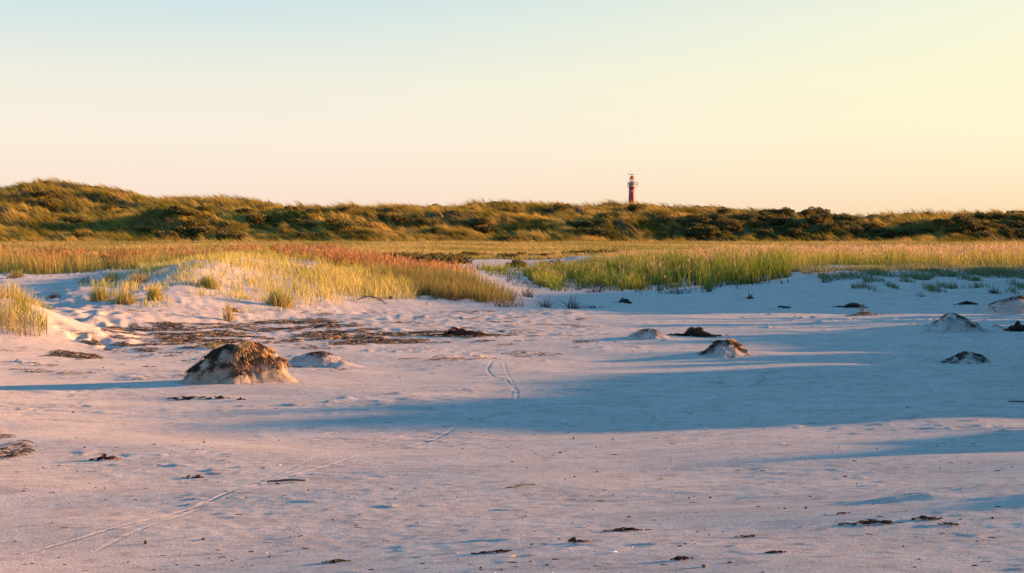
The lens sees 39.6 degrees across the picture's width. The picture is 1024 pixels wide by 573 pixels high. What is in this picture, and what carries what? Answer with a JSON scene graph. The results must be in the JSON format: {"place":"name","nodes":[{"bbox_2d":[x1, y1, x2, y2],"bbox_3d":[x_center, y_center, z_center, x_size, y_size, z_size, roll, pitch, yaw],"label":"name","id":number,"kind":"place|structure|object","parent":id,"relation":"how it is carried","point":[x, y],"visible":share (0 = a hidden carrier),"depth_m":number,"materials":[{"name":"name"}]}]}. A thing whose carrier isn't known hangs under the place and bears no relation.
{"place":"outdoors","nodes":[
{"label":"outdoors","id":0,"kind":"place"},
{"bbox_2d":[356,257,527,306],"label":"brown grass","id":1,"kind":"structure","parent":0,"point":[438,284],"depth_m":31.95,"materials":[{"name":"plant"}]},
{"bbox_2d":[0,242,1023,572],"bbox_3d":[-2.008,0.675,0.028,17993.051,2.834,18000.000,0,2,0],"label":"ground","id":2,"kind":"structure","parent":0,"point":[818,376],"depth_m":11.62,"materials":[{"name":"sand"}]},
{"bbox_2d":[4,269,25,278],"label":"grass tuft","id":3,"kind":"object","parent":2,"relation":"on","point":[17,273],"visible":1,"depth_m":33.48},
{"bbox_2d":[0,279,66,336],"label":"hummock grass","id":4,"kind":"structure","parent":2,"relation":"on","point":[16,295],"depth_m":20.46,"materials":[{"name":"plant"}]},
{"bbox_2d":[81,337,103,345],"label":"dead grass clump","id":5,"kind":"object","parent":2,"relation":"on","point":[93,341],"visible":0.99,"depth_m":20.28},
{"bbox_2d":[76,285,111,303],"bbox_3d":[-7.755,0.125,26.514,0.761,0.403,0.500,0,2,0],"label":"grass tuft","id":6,"kind":"object","parent":2,"relation":"on","point":[97,293],"visible":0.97,"depth_m":26.50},
{"bbox_2d":[89,453,120,460],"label":"seaweed clump","id":7,"kind":"object","parent":2,"relation":"on","point":[104,456],"visible":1,"depth_m":10.56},
{"bbox_2d":[106,288,143,304],"bbox_3d":[-7.101,0.165,26.214,0.725,0.361,0.483,0,2,0],"label":"grass tuft","id":8,"kind":"object","parent":2,"relation":"on","point":[122,298],"visible":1,"depth_m":26.14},
{"bbox_2d":[121,272,150,284],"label":"grass tuft","id":9,"kind":"object","parent":2,"relation":"on","point":[135,277],"visible":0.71,"depth_m":28.93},
{"bbox_2d":[144,283,164,300],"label":"grass tuft","id":10,"kind":"object","parent":2,"relation":"on","point":[154,292],"visible":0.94,"depth_m":26.44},
{"bbox_2d":[167,396,210,400],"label":"seaweed clump","id":11,"kind":"object","parent":2,"relation":"on","point":[187,398],"visible":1,"depth_m":14.10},
{"bbox_2d":[196,273,221,289],"bbox_3d":[-5.998,-0.101,28.154,0.563,0.395,0.457,1,3,27],"label":"grass tuft","id":12,"kind":"object","parent":2,"relation":"on","point":[208,282],"visible":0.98,"depth_m":28.12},
{"bbox_2d":[217,300,237,321],"bbox_3d":[-5.107,0.434,25.624,0.341,0.430,0.314,-2,3,-39],"label":"grass tuft","id":13,"kind":"object","parent":2,"relation":"on","point":[228,312],"visible":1,"depth_m":25.59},
{"bbox_2d":[180,339,297,384],"bbox_3d":[-2.924,0.830,15.400,1.368,0.516,0.717,0,2,0],"label":"sand mound","id":14,"kind":"object","parent":2,"relation":"on","point":[244,362],"visible":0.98,"depth_m":15.22,"materials":[{"name":"sand"}]},
{"bbox_2d":[0,239,481,278],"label":"rust plumed grass","id":15,"kind":"structure","parent":2,"relation":"on","point":[45,262],"depth_m":37.65,"materials":[{"name":"plant"}]},
{"bbox_2d":[77,245,417,312],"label":"dune grass","id":16,"kind":"structure","parent":2,"relation":"on","point":[358,279],"depth_m":30.75,"materials":[{"name":"plant"}]},
{"bbox_2d":[258,285,299,308],"bbox_3d":[-4.477,0.190,27.304,0.868,0.508,0.723,0,2,0],"label":"grass tuft","id":17,"kind":"object","parent":2,"relation":"on","point":[277,298],"visible":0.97,"depth_m":27.32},
{"bbox_2d":[267,479,305,482],"bbox_3d":[-1.524,1.310,9.592,0.268,0.030,0.017,0,2,5],"label":"driftwood","id":18,"kind":"object","parent":2,"relation":"on","point":[281,480],"visible":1,"depth_m":9.59,"materials":[{"name":"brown wood"}]},
{"bbox_2d":[0,306,606,459],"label":"seaweed litter","id":19,"kind":"object","parent":2,"relation":"on","point":[192,338],"visible":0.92,"depth_m":21.81,"materials":[{"name":"plant"}]},
{"bbox_2d":[287,351,363,367],"bbox_3d":[-2.348,0.917,17.522,1.463,0.248,0.720,0,2,0],"label":"sand mound","id":20,"kind":"object","parent":2,"relation":"on","point":[321,359],"visible":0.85,"depth_m":17.37,"materials":[{"name":"sand"}]},
{"bbox_2d":[432,255,457,264],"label":"scrub","id":21,"kind":"object","parent":2,"relation":"on","point":[450,258],"visible":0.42,"depth_m":60.65,"materials":[{"name":"green plant"}]},
{"bbox_2d":[454,254,474,263],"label":"scrub","id":22,"kind":"object","parent":2,"relation":"on","point":[466,259],"visible":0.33,"depth_m":62.55,"materials":[{"name":"green plant"}]},
{"bbox_2d":[433,327,496,336],"bbox_3d":[-0.732,0.693,21.897,0.981,0.146,0.328,0,2,-7],"label":"seaweed clump","id":23,"kind":"object","parent":2,"relation":"on","point":[456,331],"visible":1,"depth_m":21.84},
{"bbox_2d":[471,549,511,553],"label":"seaweed clump","id":24,"kind":"object","parent":2,"relation":"on","point":[498,551],"visible":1,"depth_m":7.11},
{"bbox_2d":[14,273,1022,572],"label":"beach litter","id":25,"kind":"object","parent":2,"relation":"on","point":[574,499],"visible":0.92,"depth_m":8.34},
{"bbox_2d":[511,259,526,267],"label":"scrub","id":26,"kind":"object","parent":2,"relation":"on","point":[517,263],"visible":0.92,"depth_m":58.85,"materials":[{"name":"green plant"}]},
{"bbox_2d":[519,283,544,297],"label":"dead sprig","id":27,"kind":"object","parent":2,"relation":"on","point":[529,293],"visible":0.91,"depth_m":33.87,"materials":[{"name":"brown plant"}]},
{"bbox_2d":[554,297,586,308],"bbox_3d":[1.227,0.302,29.755,0.989,0.356,0.750,-1,3,-28],"label":"dead sprig","id":28,"kind":"object","parent":2,"relation":"on","point":[572,306],"visible":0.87,"depth_m":29.77,"materials":[{"name":"brown plant"}]},
{"bbox_2d":[603,527,651,530],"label":"seaweed clump","id":29,"kind":"object","parent":2,"relation":"on","point":[624,529],"visible":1,"depth_m":7.60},
{"bbox_2d":[475,241,799,292],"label":"green reeds","id":30,"kind":"object","parent":2,"relation":"on","point":[602,270],"visible":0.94,"depth_m":41.88,"materials":[{"name":"green plant"}]},
{"bbox_2d":[503,273,788,293],"bbox_3d":[3.575,-0.230,40.022,7.734,0.617,8.276,0,2,0],"label":"reed stubble","id":31,"kind":"object","parent":2,"relation":"on","point":[578,285],"visible":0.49,"depth_m":38.50,"materials":[{"name":"plant"}]},
{"bbox_2d":[624,328,669,338],"bbox_3d":[2.075,0.735,21.498,0.986,0.219,0.618,1,3,19],"label":"sand mound","id":32,"kind":"object","parent":2,"relation":"on","point":[648,333],"visible":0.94,"depth_m":21.36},
{"bbox_2d":[667,327,728,336],"bbox_3d":[2.865,0.699,21.888,0.967,0.157,0.283,0,2,0],"label":"seaweed clump","id":33,"kind":"object","parent":2,"relation":"on","point":[696,331],"visible":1,"depth_m":21.84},
{"bbox_2d":[694,338,751,357],"bbox_3d":[2.852,0.825,18.731,0.933,0.297,0.632,0,2,0],"label":"sand mound","id":34,"kind":"object","parent":2,"relation":"on","point":[729,348],"visible":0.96,"depth_m":18.63,"materials":[{"name":"sand"}]},
{"bbox_2d":[844,311,880,315],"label":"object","id":35,"kind":"object","parent":2,"relation":"on","point":[860,313],"visible":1,"depth_m":27.50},
{"bbox_2d":[838,519,902,524],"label":"seaweed clump","id":36,"kind":"object","parent":2,"relation":"on","point":[888,522],"visible":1,"depth_m":7.46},
{"bbox_2d":[911,515,942,519],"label":"seaweed clump","id":37,"kind":"object","parent":2,"relation":"on","point":[924,517],"visible":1,"depth_m":7.50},
{"bbox_2d":[915,313,992,332],"bbox_3d":[7.115,0.604,22.813,1.476,0.367,0.982,0,2,0],"label":"sand mound","id":38,"kind":"object","parent":2,"relation":"on","point":[951,323],"visible":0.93,"depth_m":22.57,"materials":[{"name":"sand"}]},
{"bbox_2d":[938,351,992,363],"bbox_3d":[5.664,0.904,17.683,0.844,0.206,0.521,0,2,0],"label":"sand mound","id":39,"kind":"object","parent":2,"relation":"on","point":[966,357],"visible":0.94,"depth_m":17.58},
{"bbox_2d":[973,294,1023,314],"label":"sand mound","id":40,"kind":"object","parent":2,"relation":"on","point":[1011,305],"visible":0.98,"depth_m":28.08,"materials":[{"name":"sand"}]},
{"bbox_2d":[1004,320,1023,331],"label":"seaweed clump","id":41,"kind":"object","parent":2,"relation":"on","point":[1017,326],"visible":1,"depth_m":22.99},
{"bbox_2d":[0,239,1023,266],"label":"meadow grass","id":42,"kind":"structure","parent":0,"point":[494,249],"depth_m":116.14,"materials":[{"name":"plant"}]},
{"bbox_2d":[0,175,1023,242],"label":"dunes","id":43,"kind":"structure","parent":0,"point":[622,224],"depth_m":165.81,"materials":[{"name":"plant"}]},
{"bbox_2d":[29,190,51,196],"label":"dune shrub","id":44,"kind":"object","parent":43,"relation":"on","point":[42,193],"visible":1,"depth_m":188.93,"materials":[{"name":"green plant"}]},
{"bbox_2d":[32,198,55,207],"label":"dune shrub","id":45,"kind":"object","parent":43,"relation":"on","point":[44,202],"visible":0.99,"depth_m":186.71,"materials":[{"name":"green plant"}]},
{"bbox_2d":[65,216,87,223],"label":"dune shrub","id":46,"kind":"object","parent":43,"relation":"on","point":[76,219],"visible":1,"depth_m":165.95,"materials":[{"name":"green plant"}]},
{"bbox_2d":[71,231,91,237],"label":"dune shrub","id":47,"kind":"object","parent":43,"relation":"on","point":[77,234],"visible":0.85,"depth_m":156.96,"materials":[{"name":"green plant"}]},
{"bbox_2d":[155,230,183,240],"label":"dune shrub","id":48,"kind":"object","parent":43,"relation":"on","point":[165,234],"visible":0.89,"depth_m":157.03,"materials":[{"name":"green plant"}]},
{"bbox_2d":[164,207,190,213],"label":"dune shrub","id":49,"kind":"object","parent":43,"relation":"on","point":[177,211],"visible":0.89,"depth_m":162.07,"materials":[{"name":"green plant"}]},
{"bbox_2d":[171,225,195,232],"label":"dune shrub","id":50,"kind":"object","parent":43,"relation":"on","point":[181,229],"visible":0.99,"depth_m":159.17,"materials":[{"name":"green plant"}]},
{"bbox_2d":[179,210,199,216],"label":"dune shrub","id":51,"kind":"object","parent":43,"relation":"on","point":[190,213],"visible":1,"depth_m":161.71,"materials":[{"name":"green plant"}]},
{"bbox_2d":[183,219,202,227],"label":"dune shrub","id":52,"kind":"object","parent":43,"relation":"on","point":[192,222],"visible":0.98,"depth_m":160.15,"materials":[{"name":"green plant"}]},
{"bbox_2d":[189,226,218,235],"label":"dune shrub","id":53,"kind":"object","parent":43,"relation":"on","point":[200,230],"visible":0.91,"depth_m":158.50,"materials":[{"name":"green plant"}]},
{"bbox_2d":[215,230,235,238],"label":"dune shrub","id":54,"kind":"object","parent":43,"relation":"on","point":[222,234],"visible":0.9,"depth_m":157.40,"materials":[{"name":"green plant"}]},
{"bbox_2d":[223,232,244,240],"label":"dune shrub","id":55,"kind":"object","parent":43,"relation":"on","point":[236,236],"visible":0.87,"depth_m":156.59,"materials":[{"name":"green plant"}]},
{"bbox_2d":[234,207,255,213],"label":"dune shrub","id":56,"kind":"object","parent":43,"relation":"on","point":[244,210],"visible":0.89,"depth_m":171.12,"materials":[{"name":"green plant"}]},
{"bbox_2d":[244,212,266,222],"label":"dune shrub","id":57,"kind":"object","parent":43,"relation":"on","point":[256,218],"visible":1,"depth_m":164.05,"materials":[{"name":"green plant"}]},
{"bbox_2d":[294,220,315,228],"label":"dune shrub","id":58,"kind":"object","parent":43,"relation":"on","point":[310,223],"visible":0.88,"depth_m":162.72,"materials":[{"name":"green plant"}]},
{"bbox_2d":[296,232,318,237],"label":"dune shrub","id":59,"kind":"object","parent":43,"relation":"on","point":[311,234],"visible":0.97,"depth_m":158.03,"materials":[{"name":"green plant"}]},
{"bbox_2d":[325,217,345,226],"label":"dune shrub","id":60,"kind":"object","parent":43,"relation":"on","point":[332,221],"visible":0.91,"depth_m":161.69,"materials":[{"name":"green plant"}]},
{"bbox_2d":[338,222,355,230],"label":"dune shrub","id":61,"kind":"object","parent":43,"relation":"on","point":[347,225],"visible":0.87,"depth_m":160.33,"materials":[{"name":"green plant"}]},
{"bbox_2d":[390,213,409,221],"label":"dune shrub","id":62,"kind":"object","parent":43,"relation":"on","point":[396,217],"visible":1,"depth_m":165.92,"materials":[{"name":"green plant"}]},
{"bbox_2d":[416,219,440,226],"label":"dune shrub","id":63,"kind":"object","parent":43,"relation":"on","point":[427,222],"visible":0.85,"depth_m":165.21,"materials":[{"name":"green plant"}]},
{"bbox_2d":[473,217,490,224],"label":"dune shrub","id":64,"kind":"object","parent":43,"relation":"on","point":[483,220],"visible":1,"depth_m":164.91,"materials":[{"name":"green plant"}]},
{"bbox_2d":[473,225,496,231],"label":"dune shrub","id":65,"kind":"object","parent":43,"relation":"on","point":[483,228],"visible":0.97,"depth_m":163.92,"materials":[{"name":"green plant"}]},
{"bbox_2d":[494,234,521,241],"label":"dune shrub","id":66,"kind":"object","parent":43,"relation":"on","point":[506,238],"visible":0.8,"depth_m":155.75,"materials":[{"name":"green plant"}]},
{"bbox_2d":[500,206,521,213],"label":"dune shrub","id":67,"kind":"object","parent":43,"relation":"on","point":[513,210],"visible":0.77,"depth_m":188.37,"materials":[{"name":"green plant"}]},
{"bbox_2d":[553,203,573,210],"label":"dune shrub","id":68,"kind":"object","parent":43,"relation":"on","point":[560,206],"visible":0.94,"depth_m":191.54,"materials":[{"name":"green plant"}]},
{"bbox_2d":[565,219,584,227],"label":"dune shrub","id":69,"kind":"object","parent":43,"relation":"on","point":[570,222],"visible":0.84,"depth_m":162.97,"materials":[{"name":"green plant"}]},
{"bbox_2d":[570,227,593,234],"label":"dune shrub","id":70,"kind":"object","parent":43,"relation":"on","point":[587,231],"visible":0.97,"depth_m":159.02,"materials":[{"name":"green plant"}]},
{"bbox_2d":[575,220,595,226],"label":"dune shrub","id":71,"kind":"object","parent":43,"relation":"on","point":[589,222],"visible":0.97,"depth_m":161.91,"materials":[{"name":"green plant"}]},
{"bbox_2d":[592,227,615,234],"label":"dune shrub","id":72,"kind":"object","parent":43,"relation":"on","point":[603,231],"visible":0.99,"depth_m":158.74,"materials":[{"name":"green plant"}]},
{"bbox_2d":[599,212,622,217],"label":"dune shrub","id":73,"kind":"object","parent":43,"relation":"on","point":[603,214],"visible":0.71,"depth_m":166.87,"materials":[{"name":"green plant"}]},
{"bbox_2d":[627,174,637,204],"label":"lighthouse","id":74,"kind":"object","parent":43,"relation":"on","point":[632,186],"visible":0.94,"depth_m":1295.11,"materials":[{"name":"red paint"}]},
{"bbox_2d":[623,204,646,211],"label":"dune shrub","id":75,"kind":"object","parent":43,"relation":"on","point":[634,207],"visible":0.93,"depth_m":168.01,"materials":[{"name":"green plant"}]},
{"bbox_2d":[662,216,687,224],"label":"dune shrub","id":76,"kind":"object","parent":43,"relation":"on","point":[676,220],"visible":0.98,"depth_m":162.40,"materials":[{"name":"green plant"}]},
{"bbox_2d":[680,226,706,235],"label":"dune shrub","id":77,"kind":"object","parent":43,"relation":"on","point":[688,231],"visible":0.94,"depth_m":158.89,"materials":[{"name":"green plant"}]},
{"bbox_2d":[693,215,711,222],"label":"dune shrub","id":78,"kind":"object","parent":43,"relation":"on","point":[699,218],"visible":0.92,"depth_m":161.93,"materials":[{"name":"green plant"}]},
{"bbox_2d":[696,225,718,234],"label":"dune shrub","id":79,"kind":"object","parent":43,"relation":"on","point":[710,229],"visible":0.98,"depth_m":158.58,"materials":[{"name":"green plant"}]},
{"bbox_2d":[708,213,725,219],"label":"dune shrub","id":80,"kind":"object","parent":43,"relation":"on","point":[716,216],"visible":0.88,"depth_m":163.87,"materials":[{"name":"green plant"}]},
{"bbox_2d":[716,208,732,214],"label":"dune shrub","id":81,"kind":"object","parent":43,"relation":"on","point":[724,211],"visible":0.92,"depth_m":190.21,"materials":[{"name":"green plant"}]},
{"bbox_2d":[715,218,741,226],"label":"dune shrub","id":82,"kind":"object","parent":43,"relation":"on","point":[729,222],"visible":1,"depth_m":161.87,"materials":[{"name":"green plant"}]},
{"bbox_2d":[744,215,765,220],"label":"dune shrub","id":83,"kind":"object","parent":43,"relation":"on","point":[758,217],"visible":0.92,"depth_m":169.18,"materials":[{"name":"green plant"}]},
{"bbox_2d":[749,220,768,228],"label":"dune shrub","id":84,"kind":"object","parent":43,"relation":"on","point":[756,223],"visible":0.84,"depth_m":166.52,"materials":[{"name":"green plant"}]},
{"bbox_2d":[750,228,774,235],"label":"dune shrub","id":85,"kind":"object","parent":43,"relation":"on","point":[759,231],"visible":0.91,"depth_m":161.44,"materials":[{"name":"green plant"}]},
{"bbox_2d":[778,207,794,214],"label":"dune shrub","id":86,"kind":"object","parent":43,"relation":"on","point":[785,210],"visible":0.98,"depth_m":189.83,"materials":[{"name":"green plant"}]},
{"bbox_2d":[781,220,807,228],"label":"dune shrub","id":87,"kind":"object","parent":43,"relation":"on","point":[797,224],"visible":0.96,"depth_m":164.03,"materials":[{"name":"green plant"}]},
{"bbox_2d":[785,228,804,235],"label":"dune shrub","id":88,"kind":"object","parent":43,"relation":"on","point":[790,231],"visible":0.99,"depth_m":159.61,"materials":[{"name":"green plant"}]},
{"bbox_2d":[799,209,815,216],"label":"dune shrub","id":89,"kind":"object","parent":43,"relation":"on","point":[804,212],"visible":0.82,"depth_m":171.21,"materials":[{"name":"green plant"}]},
{"bbox_2d":[805,215,826,223],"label":"dune shrub","id":90,"kind":"object","parent":43,"relation":"on","point":[817,219],"visible":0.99,"depth_m":164.13,"materials":[{"name":"green plant"}]},
{"bbox_2d":[809,212,832,220],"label":"dune shrub","id":91,"kind":"object","parent":43,"relation":"on","point":[826,216],"visible":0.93,"depth_m":164.94,"materials":[{"name":"green plant"}]},
{"bbox_2d":[817,222,838,231],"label":"dune shrub","id":92,"kind":"object","parent":43,"relation":"on","point":[824,226],"visible":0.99,"depth_m":160.80,"materials":[{"name":"green plant"}]},
{"bbox_2d":[831,213,848,220],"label":"dune shrub","id":93,"kind":"object","parent":43,"relation":"on","point":[841,216],"visible":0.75,"depth_m":170.55,"materials":[{"name":"green plant"}]},
{"bbox_2d":[834,220,852,226],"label":"dune shrub","id":94,"kind":"object","parent":43,"relation":"on","point":[841,223],"visible":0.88,"depth_m":162.77,"materials":[{"name":"green plant"}]},
{"bbox_2d":[842,225,864,232],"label":"dune shrub","id":95,"kind":"object","parent":43,"relation":"on","point":[860,228],"visible":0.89,"depth_m":160.84,"materials":[{"name":"green plant"}]},
{"bbox_2d":[869,232,887,238],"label":"dune shrub","id":96,"kind":"object","parent":43,"relation":"on","point":[879,235],"visible":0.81,"depth_m":161.46,"materials":[{"name":"green plant"}]},
{"bbox_2d":[884,228,905,236],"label":"dune shrub","id":97,"kind":"object","parent":43,"relation":"on","point":[894,232],"visible":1,"depth_m":161.01,"materials":[{"name":"green plant"}]},
{"bbox_2d":[904,231,923,237],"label":"dune shrub","id":98,"kind":"object","parent":43,"relation":"on","point":[915,233],"visible":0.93,"depth_m":160.78,"materials":[{"name":"green plant"}]},
{"bbox_2d":[936,218,950,225],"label":"dune shrub","id":99,"kind":"object","parent":43,"relation":"on","point":[944,221],"visible":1,"depth_m":162.65,"materials":[{"name":"green plant"}]},
{"bbox_2d":[944,227,961,235],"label":"dune shrub","id":100,"kind":"object","parent":43,"relation":"on","point":[951,230],"visible":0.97,"depth_m":159.91,"materials":[{"name":"green plant"}]},
{"bbox_2d":[950,213,970,221],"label":"dune shrub","id":101,"kind":"object","parent":43,"relation":"on","point":[956,218],"visible":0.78,"depth_m":161.54,"materials":[{"name":"green plant"}]},
{"bbox_2d":[951,221,979,231],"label":"dune shrub","id":102,"kind":"object","parent":43,"relation":"on","point":[960,226],"visible":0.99,"depth_m":159.62,"materials":[{"name":"green plant"}]},
{"bbox_2d":[953,218,977,226],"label":"dune shrub","id":103,"kind":"object","parent":43,"relation":"on","point":[965,220],"visible":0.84,"depth_m":160.28,"materials":[{"name":"green plant"}]},
{"bbox_2d":[966,231,991,237],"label":"dune shrub","id":104,"kind":"object","parent":43,"relation":"on","point":[986,234],"visible":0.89,"depth_m":158.96,"materials":[{"name":"green plant"}]},
{"bbox_2d":[974,212,996,220],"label":"dune shrub","id":105,"kind":"object","parent":43,"relation":"on","point":[984,216],"visible":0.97,"depth_m":179.90,"materials":[{"name":"green plant"}]},
{"bbox_2d":[986,222,1008,229],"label":"dune shrub","id":106,"kind":"object","parent":43,"relation":"on","point":[1001,226],"visible":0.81,"depth_m":165.00,"materials":[{"name":"green plant"}]},
{"bbox_2d":[997,228,1015,234],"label":"dune shrub","id":107,"kind":"object","parent":43,"relation":"on","point":[1006,230],"visible":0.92,"depth_m":162.37,"materials":[{"name":"green plant"}]},
{"bbox_2d":[0,0,1023,216],"label":"sky","id":108,"kind":"structure","parent":0,"point":[837,106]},
{"bbox_2d":[600,240,1023,281],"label":"golden reed grass","id":109,"kind":"structure","parent":0,"point":[902,254],"depth_m":44.31,"materials":[{"name":"plant"}]},
{"bbox_2d":[792,259,1023,296],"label":"bank grass","id":110,"kind":"structure","parent":0,"point":[985,270],"depth_m":38.13,"materials":[{"name":"plant"}]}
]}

